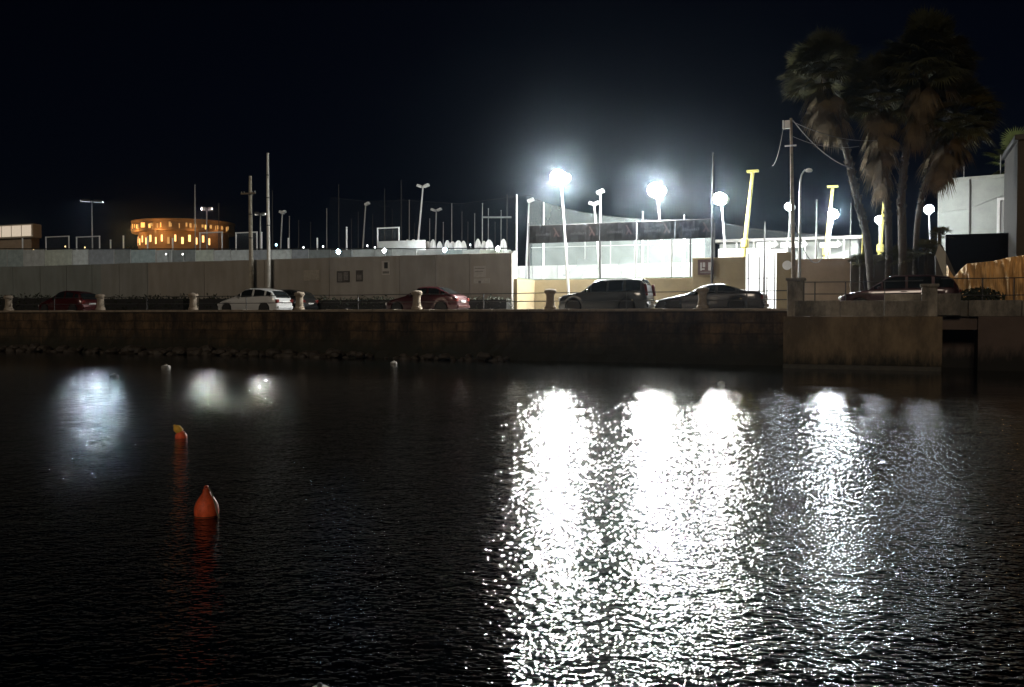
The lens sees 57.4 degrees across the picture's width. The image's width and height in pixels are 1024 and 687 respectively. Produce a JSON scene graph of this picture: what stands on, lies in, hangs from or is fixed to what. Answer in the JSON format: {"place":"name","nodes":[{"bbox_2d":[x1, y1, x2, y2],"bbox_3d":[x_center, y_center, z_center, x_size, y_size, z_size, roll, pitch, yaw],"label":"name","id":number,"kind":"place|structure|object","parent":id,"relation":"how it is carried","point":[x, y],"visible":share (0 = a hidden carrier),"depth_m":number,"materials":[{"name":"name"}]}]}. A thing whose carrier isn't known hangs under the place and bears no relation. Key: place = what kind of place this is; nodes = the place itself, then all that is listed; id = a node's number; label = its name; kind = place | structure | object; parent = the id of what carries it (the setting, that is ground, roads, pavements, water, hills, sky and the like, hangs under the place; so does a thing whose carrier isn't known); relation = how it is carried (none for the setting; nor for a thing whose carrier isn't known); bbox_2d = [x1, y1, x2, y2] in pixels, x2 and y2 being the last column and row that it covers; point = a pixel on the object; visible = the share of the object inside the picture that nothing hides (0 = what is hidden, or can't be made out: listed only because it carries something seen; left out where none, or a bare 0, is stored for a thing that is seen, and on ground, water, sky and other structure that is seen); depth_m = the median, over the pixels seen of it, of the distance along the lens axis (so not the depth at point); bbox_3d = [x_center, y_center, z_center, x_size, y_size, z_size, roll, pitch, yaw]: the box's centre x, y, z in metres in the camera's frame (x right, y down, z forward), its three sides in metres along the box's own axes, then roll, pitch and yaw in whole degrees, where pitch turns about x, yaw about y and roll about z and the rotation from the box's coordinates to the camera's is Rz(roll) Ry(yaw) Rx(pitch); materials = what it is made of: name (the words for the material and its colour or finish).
{"place":"outdoors","nodes":[
{"label":"outdoors","id":0,"kind":"place"},
{"bbox_2d":[0,224,41,249],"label":"lit pavilion","id":1,"kind":"structure","parent":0,"point":[11,236],"depth_m":249.52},
{"bbox_2d":[12,225,20,236],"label":"window","id":2,"kind":"structure","parent":1,"relation":"in","point":[16,229],"depth_m":249.08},
{"bbox_2d":[22,225,31,236],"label":"window","id":3,"kind":"structure","parent":1,"relation":"in","point":[26,229],"depth_m":247.63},
{"bbox_2d":[131,218,234,249],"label":"round building","id":4,"kind":"structure","parent":0,"point":[160,232],"depth_m":230.21,"materials":[{"name":"stone"}]},
{"bbox_2d":[0,351,1023,686],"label":"water","id":5,"kind":"structure","parent":0,"point":[468,523],"depth_m":9.40,"materials":[{"name":"black liquid"}]},
{"bbox_2d":[173,424,186,438],"bbox_3d":[-5.695,1.542,16.047,0.242,0.316,0.202,0,2,0],"label":"mooring buoy","id":6,"kind":"object","parent":5,"relation":"on","point":[180,432],"visible":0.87,"depth_m":15.98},
{"bbox_2d":[194,485,219,518],"bbox_3d":[-3.171,1.705,9.789,0.304,0.444,0.255,0,2,0],"label":"mooring buoy","id":7,"kind":"object","parent":5,"relation":"on","point":[206,505],"visible":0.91,"depth_m":9.71,"materials":[{"name":"orange"}]},
{"bbox_2d":[0,343,508,360],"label":"rubble","id":8,"kind":"object","parent":5,"relation":"in","point":[226,351],"visible":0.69,"depth_m":48.73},
{"bbox_2d":[0,311,786,365],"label":"quay wall","id":9,"kind":"structure","parent":5,"relation":"in","point":[722,337],"depth_m":45.07,"materials":[{"name":"concrete"}]},
{"bbox_2d":[0,308,786,311],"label":"quay coping","id":10,"kind":"object","parent":9,"relation":"on","point":[508,310],"visible":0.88,"depth_m":45.50,"materials":[{"name":"concrete"}]},
{"bbox_2d":[3,295,13,309],"bbox_3d":[-30.488,-2.470,56.663,0.560,0.930,0.546,1,2,22],"label":"stone bollard","id":11,"kind":"object","parent":10,"relation":"on","point":[8,302],"visible":0.98,"depth_m":56.49,"materials":[{"name":"stone"}]},
{"bbox_2d":[12,297,94,309],"bbox_3d":[-27.111,-2.344,55.312,6.687,0.759,0.050,1,2,22],"label":"railing","id":12,"kind":"object","parent":10,"relation":"on","point":[54,304],"visible":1,"depth_m":55.26,"materials":[{"name":"metal"}]},
{"bbox_2d":[95,294,105,309],"bbox_3d":[-23.688,-2.386,53.849,0.560,0.930,0.546,1,2,22],"label":"stone bollard","id":13,"kind":"object","parent":10,"relation":"on","point":[100,301],"visible":0.98,"depth_m":53.67,"materials":[{"name":"stone"}]},
{"bbox_2d":[104,296,188,309],"bbox_3d":[-20.599,-2.263,52.616,6.113,0.759,0.054,1,2,23],"label":"railing","id":14,"kind":"object","parent":10,"relation":"on","point":[154,303],"visible":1,"depth_m":52.15,"materials":[{"name":"metal"}]},
{"bbox_2d":[188,293,197,309],"bbox_3d":[-17.478,-2.309,51.279,0.560,0.930,0.546,1,2,22],"label":"stone bollard","id":15,"kind":"object","parent":10,"relation":"on","point":[193,301],"visible":1,"depth_m":51.10,"materials":[{"name":"stone"}]},
{"bbox_2d":[197,295,294,309],"bbox_3d":[-14.269,-2.185,49.996,6.411,0.759,0.050,1,2,22],"label":"railing","id":16,"kind":"object","parent":10,"relation":"on","point":[246,303],"visible":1,"depth_m":50.13,"materials":[{"name":"metal"}]},
{"bbox_2d":[294,292,304,309],"bbox_3d":[-11.047,-2.229,48.617,0.560,0.930,0.546,1,2,22],"label":"stone bollard","id":17,"kind":"object","parent":10,"relation":"on","point":[299,305],"visible":1,"depth_m":48.44,"materials":[{"name":"stone"}]},
{"bbox_2d":[303,294,410,308],"bbox_3d":[-7.863,-2.105,47.345,6.399,0.759,0.054,1,2,23],"label":"railing","id":18,"kind":"object","parent":10,"relation":"on","point":[358,302],"visible":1,"depth_m":47.32,"materials":[{"name":"metal"}]},
{"bbox_2d":[411,290,421,308],"bbox_3d":[-4.681,-2.150,45.982,0.560,0.930,0.546,1,2,22],"label":"stone bollard","id":19,"kind":"object","parent":10,"relation":"on","point":[416,294],"visible":0.98,"depth_m":45.80,"materials":[{"name":"stone"}]},
{"bbox_2d":[421,293,545,308],"bbox_3d":[-1.445,-2.026,44.689,6.547,0.759,0.054,1,2,23],"label":"railing","id":20,"kind":"object","parent":10,"relation":"on","point":[483,301],"visible":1,"depth_m":44.54,"materials":[{"name":"metal"}]},
{"bbox_2d":[544,289,555,308],"bbox_3d":[1.772,-2.070,43.312,0.560,0.930,0.546,1,2,22],"label":"stone bollard","id":21,"kind":"object","parent":10,"relation":"on","point":[550,294],"visible":1,"depth_m":43.13,"materials":[{"name":"stone"}]},
{"bbox_2d":[556,291,697,308],"bbox_3d":[5.039,-1.945,42.005,6.650,0.759,0.050,1,2,22],"label":"railing","id":22,"kind":"object","parent":10,"relation":"on","point":[636,292],"visible":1,"depth_m":41.74,"materials":[{"name":"metal"}]},
{"bbox_2d":[696,287,708,307],"bbox_3d":[8.271,-1.989,40.621,0.560,0.930,0.546,1,2,22],"label":"stone bollard","id":23,"kind":"object","parent":10,"relation":"on","point":[702,296],"visible":1,"depth_m":40.44,"materials":[{"name":"stone"}]},
{"bbox_2d":[707,290,786,307],"bbox_3d":[9.999,-1.883,39.952,3.348,0.759,0.050,1,2,22],"label":"railing","id":24,"kind":"object","parent":10,"relation":"on","point":[746,300],"visible":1,"depth_m":39.93,"materials":[{"name":"metal"}]},
{"bbox_2d":[783,316,942,367],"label":"pier block","id":25,"kind":"structure","parent":5,"relation":"in","point":[875,340],"depth_m":36.32,"materials":[{"name":"concrete"}]},
{"bbox_2d":[786,278,805,315],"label":"stone pillar","id":26,"kind":"structure","parent":25,"relation":"on","point":[795,289],"depth_m":37.66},
{"bbox_2d":[783,364,941,370],"bbox_3d":[13.493,1.332,36.297,5.752,0.960,0.245,1,2,22],"label":"pier footing","id":27,"kind":"object","parent":25,"relation":"attached to","point":[863,367],"visible":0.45,"depth_m":36.16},
{"bbox_2d":[805,280,922,300],"bbox_3d":[14.308,-1.890,38.492,4.758,1.369,0.050,1,2,22],"label":"railing","id":28,"kind":"object","parent":25,"relation":"on","point":[845,293],"visible":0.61,"depth_m":38.38,"materials":[{"name":"metal"}]},
{"bbox_2d":[795,300,1023,315],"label":"parapet","id":29,"kind":"structure","parent":25,"relation":"on","point":[919,308],"depth_m":36.12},
{"bbox_2d":[884,294,960,314],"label":"slab wall","id":30,"kind":"structure","parent":25,"relation":"on","point":[948,304],"depth_m":36.11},
{"bbox_2d":[920,284,938,315],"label":"stone pillar","id":31,"kind":"structure","parent":25,"relation":"on","point":[929,293],"depth_m":35.85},
{"bbox_2d":[942,316,1023,370],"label":"slipway wall","id":32,"kind":"structure","parent":5,"relation":"in","point":[991,343],"depth_m":35.71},
{"bbox_2d":[941,277,1023,299],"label":"railing","id":33,"kind":"object","parent":32,"relation":"on","point":[1013,295],"visible":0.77,"depth_m":36.61,"materials":[{"name":"metal"}]},
{"bbox_2d":[0,0,1023,278],"label":"sky","id":34,"kind":"structure","parent":0,"point":[145,109],"materials":[{"name":"black"}]},
{"bbox_2d":[534,277,691,279],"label":"court ground","id":35,"kind":"structure","parent":0,"point":[612,278],"depth_m":52.69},
{"bbox_2d":[588,201,601,277],"bbox_3d":[5.166,-6.304,57.740,0.872,4.957,0.300,1,2,22],"label":"lamp post","id":36,"kind":"object","parent":35,"relation":"on","point":[594,204],"visible":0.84,"depth_m":57.64,"materials":[{"name":"metal"}]},
{"bbox_2d":[596,189,604,277],"bbox_3d":[5.097,-6.311,53.979,0.449,5.181,0.300,1,2,22],"label":"lamp post","id":37,"kind":"object","parent":35,"relation":"on","point":[599,192],"visible":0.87,"depth_m":53.89,"materials":[{"name":"metal"}]},
{"bbox_2d":[517,262,691,278],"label":"court back boards","id":38,"kind":"object","parent":35,"relation":"on","point":[607,271],"visible":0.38,"depth_m":63.23,"materials":[{"name":"white paint"}]},
{"bbox_2d":[531,238,704,267],"bbox_3d":[6.970,-5.507,63.212,12.081,3.017,0.200,1,2,22],"label":"windbreak screen","id":39,"kind":"object","parent":35,"relation":"on","point":[612,252],"visible":0.84,"depth_m":63.19,"materials":[{"name":"fabric"}]},
{"bbox_2d":[528,218,714,278],"bbox_3d":[5.981,-5.315,52.798,10.892,3.397,0.100,1,2,22],"label":"court fence","id":40,"kind":"object","parent":35,"relation":"on","point":[635,250],"visible":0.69,"depth_m":52.37,"materials":[{"name":"metal"}]},
{"bbox_2d":[529,219,713,242],"bbox_3d":[5.966,-6.290,52.633,10.730,1.021,0.082,1,2,22],"label":"court banner","id":41,"kind":"object","parent":40,"relation":"attached to","point":[657,230],"visible":0.99,"depth_m":52.52,"materials":[{"name":"black"}]},
{"bbox_2d":[648,182,666,276],"bbox_3d":[8.099,-6.239,52.105,0.934,5.296,1.366,1,2,22],"label":"floodlight","id":42,"kind":"object","parent":35,"relation":"on","point":[657,190],"visible":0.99,"depth_m":51.76,"materials":[{"name":"white paint"}]},
{"bbox_2d":[682,215,684,276],"bbox_3d":[10.304,-5.754,56.170,0.139,3.935,0.139,0,2,0],"label":"tall post","id":43,"kind":"object","parent":35,"relation":"on","point":[683,266],"visible":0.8,"depth_m":56.15,"materials":[{"name":"metal"}]},
{"bbox_2d":[715,235,863,295],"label":"pavilion","id":44,"kind":"structure","parent":35,"relation":"on","point":[839,246],"depth_m":63.29,"materials":[{"name":"white paint"}]},
{"bbox_2d":[747,252,774,308],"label":"yard gate","id":45,"kind":"structure","parent":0,"point":[748,278],"depth_m":48.91,"materials":[{"name":"metal"}]},
{"bbox_2d":[776,252,790,308],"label":"gate pier","id":46,"kind":"structure","parent":0,"point":[782,274],"depth_m":48.44,"materials":[{"name":"paint"}]},
{"bbox_2d":[943,316,974,316],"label":"road","id":47,"kind":"structure","parent":0,"point":[958,316],"depth_m":37.78,"materials":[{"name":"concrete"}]},
{"bbox_2d":[0,292,50,310],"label":"hedge","id":48,"kind":"object","parent":47,"relation":"on","point":[27,300],"visible":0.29,"depth_m":64.07,"materials":[{"name":"green plant"}]},
{"bbox_2d":[38,291,96,309],"bbox_3d":[-27.352,-2.524,57.842,3.868,1.471,2.020,1,2,22],"label":"parked car","id":49,"kind":"object","parent":47,"relation":"on","point":[85,303],"visible":0.62,"depth_m":56.98,"materials":[{"name":"red paint"}]},
{"bbox_2d":[104,293,189,309],"bbox_3d":[-23.546,-2.536,60.349,6.929,1.434,0.982,1,2,22],"label":"hedge","id":50,"kind":"object","parent":47,"relation":"on","point":[136,303],"visible":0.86,"depth_m":60.01,"materials":[{"name":"green plant"}]},
{"bbox_2d":[197,293,236,309],"bbox_3d":[-16.301,-2.434,57.340,7.289,1.464,0.970,1,2,22],"label":"hedge","id":51,"kind":"object","parent":47,"relation":"on","point":[209,306],"visible":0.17,"depth_m":58.05,"materials":[{"name":"green plant"}]},
{"bbox_2d":[241,176,255,288],"bbox_3d":[-16.062,-6.019,57.406,1.100,8.492,0.375,1,2,22],"label":"utility pole","id":52,"kind":"object","parent":47,"relation":"on","point":[250,214],"visible":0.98,"depth_m":57.32,"materials":[{"name":"paint"}]},
{"bbox_2d":[217,288,292,309],"bbox_3d":[-14.433,-2.364,52.496,4.218,1.471,2.020,1,2,22],"label":"parked car","id":53,"kind":"object","parent":47,"relation":"on","point":[258,298],"visible":0.82,"depth_m":51.62,"materials":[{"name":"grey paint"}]},
{"bbox_2d":[266,153,270,288],"bbox_3d":[-14.830,-6.660,56.917,0.247,9.803,0.240,1,2,22],"label":"utility pole","id":54,"kind":"object","parent":47,"relation":"on","point":[268,230],"visible":0.92,"depth_m":56.82,"materials":[{"name":"metal"}]},
{"bbox_2d":[279,289,317,309],"bbox_3d":[-13.443,-2.431,54.736,4.118,1.471,2.020,1,2,22],"label":"parked car","id":55,"kind":"object","parent":47,"relation":"on","point":[310,306],"visible":0.31,"depth_m":53.84,"materials":[{"name":"black paint"}]},
{"bbox_2d":[316,295,393,309],"bbox_3d":[-9.273,-2.257,54.389,6.553,1.217,1.004,1,2,22],"label":"hedge","id":56,"kind":"object","parent":47,"relation":"on","point":[323,306],"visible":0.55,"depth_m":54.11,"materials":[{"name":"green plant"}]},
{"bbox_2d":[385,286,469,308],"bbox_3d":[-4.386,-2.221,48.338,4.268,1.435,2.040,1,2,22],"label":"parked car","id":57,"kind":"object","parent":47,"relation":"on","point":[436,294],"visible":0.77,"depth_m":47.42,"materials":[{"name":"red paint"}]},
{"bbox_2d":[467,294,513,308],"bbox_3d":[-1.406,-2.164,51.159,3.177,1.220,1.002,1,2,22],"label":"hedge","id":58,"kind":"object","parent":47,"relation":"on","point":[492,305],"visible":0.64,"depth_m":50.81,"materials":[{"name":"green plant"}]},
{"bbox_2d":[558,278,655,308],"bbox_3d":[4.511,-2.242,44.652,4.468,1.696,2.120,1,2,22],"label":"parked car","id":59,"kind":"object","parent":47,"relation":"on","point":[594,301],"visible":0.76,"depth_m":43.76,"materials":[{"name":"grey paint"}]},
{"bbox_2d":[655,283,768,308],"bbox_3d":[9.099,-2.034,42.757,4.968,1.395,2.140,1,2,22],"label":"parked car","id":60,"kind":"object","parent":47,"relation":"on","point":[759,297],"visible":0.76,"depth_m":41.80,"materials":[{"name":"grey paint"}]},
{"bbox_2d":[782,118,795,277],"bbox_3d":[12.485,-5.718,42.104,0.681,8.810,0.222,0,2,11],"label":"utility pole","id":61,"kind":"object","parent":47,"relation":"on","point":[786,124],"visible":0.96,"depth_m":42.03,"materials":[{"name":"brown wood"}]},
{"bbox_2d":[798,168,812,277],"bbox_3d":[13.365,-4.654,42.666,0.618,6.645,0.332,1,2,22],"label":"street lamp","id":62,"kind":"object","parent":47,"relation":"on","point":[799,238],"visible":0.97,"depth_m":42.72,"materials":[{"name":"metal"}]},
{"bbox_2d":[838,275,961,308],"bbox_3d":[16.490,-2.078,39.856,4.868,1.656,2.140,1,2,22],"label":"parked car","id":63,"kind":"object","parent":47,"relation":"on","point":[948,286],"visible":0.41,"depth_m":39.03,"materials":[{"name":"red paint"}]},
{"bbox_2d":[955,286,1005,300],"bbox_3d":[18.798,-1.743,37.699,2.210,1.188,1.085,1,2,22],"label":"shrub","id":64,"kind":"object","parent":47,"relation":"on","point":[975,291],"visible":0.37,"depth_m":37.52,"materials":[{"name":"green plant"}]},
{"bbox_2d":[946,255,1023,299],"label":"tarpaulin","id":65,"kind":"object","parent":47,"relation":"on","point":[1008,267],"visible":0.45,"depth_m":40.65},
{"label":"back yard ground","id":66,"kind":"structure","parent":0,"visible":0},
{"bbox_2d":[711,152,713,283],"bbox_3d":[10.476,-5.745,48.952,0.139,8.449,0.139,2,2,45],"label":"tall post","id":67,"kind":"object","parent":66,"relation":"on","point":[712,218],"visible":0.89,"depth_m":48.89,"materials":[{"name":"metal"}]},
{"bbox_2d":[692,257,745,298],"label":"gate wall","id":68,"kind":"structure","parent":66,"relation":"on","point":[730,271],"depth_m":49.75,"materials":[{"name":"paint"}]},
{"bbox_2d":[698,259,713,274],"bbox_3d":[10.377,-4.087,50.077,0.856,0.800,0.050,1,2,22],"label":"gate poster","id":69,"kind":"object","parent":68,"relation":"attached to","point":[704,267],"visible":0.93,"depth_m":50.08,"materials":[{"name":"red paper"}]},
{"bbox_2d":[714,192,728,256],"bbox_3d":[11.916,-5.050,52.831,1.021,6.838,1.300,1,2,22],"label":"floodlight","id":70,"kind":"object","parent":66,"relation":"on","point":[721,198],"visible":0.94,"depth_m":52.47,"materials":[{"name":"white paint"}]},
{"bbox_2d":[741,169,758,256],"bbox_3d":[13.485,-5.793,53.768,1.281,8.285,0.440,1,2,22],"label":"yellow pole","id":71,"kind":"object","parent":66,"relation":"on","point":[745,243],"visible":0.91,"depth_m":53.60,"materials":[{"name":"metal"}]},
{"bbox_2d":[718,248,786,308],"bbox_3d":[15.395,-3.985,60.103,4.287,4.262,0.060,1,2,22],"label":"yard screen","id":72,"kind":"object","parent":66,"relation":"on","point":[753,266],"visible":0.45,"depth_m":59.90,"materials":[{"name":"white paint"}]},
{"bbox_2d":[763,222,765,292],"bbox_3d":[14.799,-4.422,54.889,0.139,5.448,0.139,0,2,0],"label":"tall post","id":73,"kind":"object","parent":66,"relation":"on","point":[764,259],"visible":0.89,"depth_m":54.84,"materials":[{"name":"metal"}]},
{"bbox_2d":[785,202,795,251],"bbox_3d":[16.379,-5.010,55.303,0.621,6.604,1.210,1,2,22],"label":"floodlight","id":74,"kind":"object","parent":66,"relation":"on","point":[787,206],"visible":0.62,"depth_m":55.20,"materials":[{"name":"metal"}]},
{"bbox_2d":[795,258,850,309],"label":"yard wall","id":75,"kind":"structure","parent":66,"relation":"on","point":[822,272],"depth_m":47.62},
{"bbox_2d":[775,25,875,289],"bbox_3d":[15.313,-8.525,46.287,4.642,14.214,4.631,-1,2,-33],"label":"fan palm","id":76,"kind":"object","parent":66,"relation":"on","point":[820,55],"visible":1,"depth_m":45.59,"materials":[{"name":"green plant"}]},
{"bbox_2d":[822,185,837,258],"bbox_3d":[19.961,-5.891,59.205,1.210,8.151,0.440,1,2,22],"label":"yellow pole","id":77,"kind":"object","parent":66,"relation":"on","point":[824,248],"visible":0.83,"depth_m":59.04,"materials":[{"name":"metal"}]},
{"bbox_2d":[825,209,838,258],"bbox_3d":[19.310,-4.977,57.340,1.301,6.432,1.228,1,2,22],"label":"floodlight","id":78,"kind":"object","parent":66,"relation":"on","point":[833,213],"visible":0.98,"depth_m":57.11,"materials":[{"name":"white paint"}]},
{"bbox_2d":[848,252,875,298],"bbox_3d":[17.387,-3.014,46.429,1.641,3.152,1.553,1,2,22],"label":"shrub","id":79,"kind":"object","parent":66,"relation":"on","point":[861,256],"visible":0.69,"depth_m":46.42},
{"bbox_2d":[832,50,920,277],"bbox_3d":[18.090,-7.966,46.318,4.559,13.053,4.526,1,2,22],"label":"fan palm","id":80,"kind":"object","parent":66,"relation":"on","point":[879,122],"visible":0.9,"depth_m":45.58,"materials":[{"name":"green plant"}]},
{"bbox_2d":[876,201,883,253],"bbox_3d":[23.258,-5.575,58.931,0.966,7.531,0.440,1,2,22],"label":"yellow pole","id":81,"kind":"object","parent":66,"relation":"on","point":[880,246],"visible":0.47,"depth_m":58.78,"materials":[{"name":"metal"}]},
{"bbox_2d":[851,253,934,299],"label":"yard wall","id":82,"kind":"structure","parent":66,"relation":"on","point":[879,266],"depth_m":47.36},
{"bbox_2d":[877,245,921,268],"bbox_3d":[19.107,-3.237,46.149,2.284,3.614,2.318,1,2,32],"label":"shrub","id":83,"kind":"object","parent":66,"relation":"on","point":[894,252],"visible":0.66,"depth_m":45.92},
{"bbox_2d":[905,238,943,274],"bbox_3d":[19.872,-3.269,45.153,2.042,3.737,2.026,1,2,22],"label":"shrub","id":84,"kind":"object","parent":66,"relation":"on","point":[927,246],"visible":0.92,"depth_m":45.07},
{"bbox_2d":[923,204,933,238],"bbox_3d":[24.591,-4.928,55.153,0.703,6.452,1.221,1,2,22],"label":"floodlight","id":85,"kind":"object","parent":66,"relation":"on","point":[928,209],"visible":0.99,"depth_m":54.67,"materials":[{"name":"white paint"}]},
{"bbox_2d":[877,3,986,274],"bbox_3d":[19.913,-8.699,44.846,5.242,14.616,5.086,1,2,22],"label":"fan palm","id":86,"kind":"object","parent":66,"relation":"on","point":[929,45],"visible":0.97,"depth_m":44.06,"materials":[{"name":"green plant"}]},
{"bbox_2d":[927,225,956,242],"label":"shrub","id":87,"kind":"object","parent":66,"relation":"on","point":[940,231],"visible":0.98,"depth_m":45.56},
{"bbox_2d":[934,243,955,276],"bbox_3d":[20.801,-3.021,44.020,1.668,3.300,1.560,1,2,22],"label":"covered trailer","id":88,"kind":"object","parent":66,"relation":"on","point":[941,261],"visible":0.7,"depth_m":43.50,"materials":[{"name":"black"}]},
{"bbox_2d":[912,72,1006,274],"bbox_3d":[21.510,-7.380,45.517,4.806,11.926,4.715,1,2,22],"label":"fan palm","id":89,"kind":"object","parent":66,"relation":"on","point":[948,155],"visible":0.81,"depth_m":45.01,"materials":[{"name":"green plant"}]},
{"bbox_2d":[937,154,1003,249],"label":"white building","id":90,"kind":"structure","parent":66,"relation":"on","point":[974,205],"depth_m":57.30,"materials":[{"name":"paint"}]},
{"bbox_2d":[1000,200,1003,232],"bbox_3d":[29.694,-7.254,56.279,0.602,2.750,0.026,1,2,36],"label":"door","id":91,"kind":"structure","parent":90,"relation":"in","point":[1001,201],"depth_m":56.37,"materials":[{"name":"grey"}]},
{"bbox_2d":[945,233,1008,273],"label":"screen wall","id":92,"kind":"structure","parent":66,"relation":"on","point":[962,250],"depth_m":47.48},
{"bbox_2d":[982,127,1023,174],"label":"fan palm","id":93,"kind":"object","parent":66,"relation":"on","point":[1009,138],"visible":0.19,"depth_m":62.75,"materials":[{"name":"green plant"}]},
{"bbox_2d":[1001,134,1023,256],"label":"dark building","id":94,"kind":"structure","parent":66,"relation":"on","point":[1012,156],"depth_m":44.43,"materials":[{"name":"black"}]},
{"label":"terrace ground","id":95,"kind":"structure","parent":0,"visible":0},
{"bbox_2d":[80,199,102,249],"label":"hooded lamp","id":96,"kind":"object","parent":95,"relation":"on","point":[88,201],"visible":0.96,"depth_m":88.12,"materials":[{"name":"metal"}]},
{"bbox_2d":[0,248,510,266],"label":"pitch fence","id":97,"kind":"object","parent":95,"relation":"on","point":[18,257],"visible":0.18,"depth_m":68.86,"materials":[{"name":"metal"}]},
{"bbox_2d":[0,251,516,308],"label":"panel wall","id":98,"kind":"structure","parent":95,"relation":"on","point":[411,273],"depth_m":57.26,"materials":[{"name":"concrete"}]},
{"bbox_2d":[304,270,319,280],"bbox_3d":[-12.041,-4.091,56.243,1.149,0.631,0.032,1,2,22],"label":"wall poster","id":99,"kind":"object","parent":98,"relation":"attached to","point":[311,275],"depth_m":56.22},
{"bbox_2d":[337,271,349,281],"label":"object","id":100,"kind":"object","parent":98,"relation":"attached to","point":[343,276],"depth_m":55.37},
{"bbox_2d":[382,261,389,274],"bbox_3d":[-7.315,-4.391,54.272,0.534,0.798,0.040,1,2,22],"label":"wall sign","id":101,"kind":"object","parent":98,"relation":"attached to","point":[385,267],"visible":1,"depth_m":54.25,"materials":[{"name":"black"}]},
{"bbox_2d":[474,266,485,276],"bbox_3d":[-1.797,-3.995,51.998,0.726,0.626,0.040,1,2,22],"label":"wall poster","id":102,"kind":"object","parent":98,"relation":"attached to","point":[479,271],"depth_m":51.98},
{"bbox_2d":[378,240,425,255],"bbox_3d":[-7.571,-5.529,64.042,3.702,3.013,0.050,1,2,22],"label":"rebound board","id":103,"kind":"object","parent":95,"relation":"on","point":[405,244],"visible":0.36,"depth_m":63.91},
{"bbox_2d":[416,183,429,239],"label":"lamp post","id":104,"kind":"object","parent":95,"relation":"on","point":[423,186],"visible":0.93,"depth_m":70.10,"materials":[{"name":"metal"}]},
{"bbox_2d":[525,198,534,278],"bbox_3d":[1.154,-6.856,62.635,0.654,5.756,0.300,1,2,22],"label":"lamp post","id":105,"kind":"object","parent":95,"relation":"on","point":[526,264],"visible":0.89,"depth_m":62.62,"materials":[{"name":"metal"}]},
{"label":"yard front","id":106,"kind":"structure","parent":0,"visible":0},
{"bbox_2d":[514,279,534,308],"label":"court side wall","id":107,"kind":"structure","parent":106,"relation":"on","point":[523,286],"depth_m":52.54,"materials":[{"name":"paint"}]},
{"bbox_2d":[551,169,571,294],"bbox_3d":[2.777,-5.552,51.623,1.040,7.913,1.366,1,2,22],"label":"floodlight","id":108,"kind":"object","parent":106,"relation":"on","point":[560,177],"visible":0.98,"depth_m":51.48,"materials":[{"name":"white paint"}]},
{"bbox_2d":[535,278,691,308],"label":"court wall","id":109,"kind":"structure","parent":106,"relation":"on","point":[667,284],"depth_m":52.88,"materials":[{"name":"paint"}]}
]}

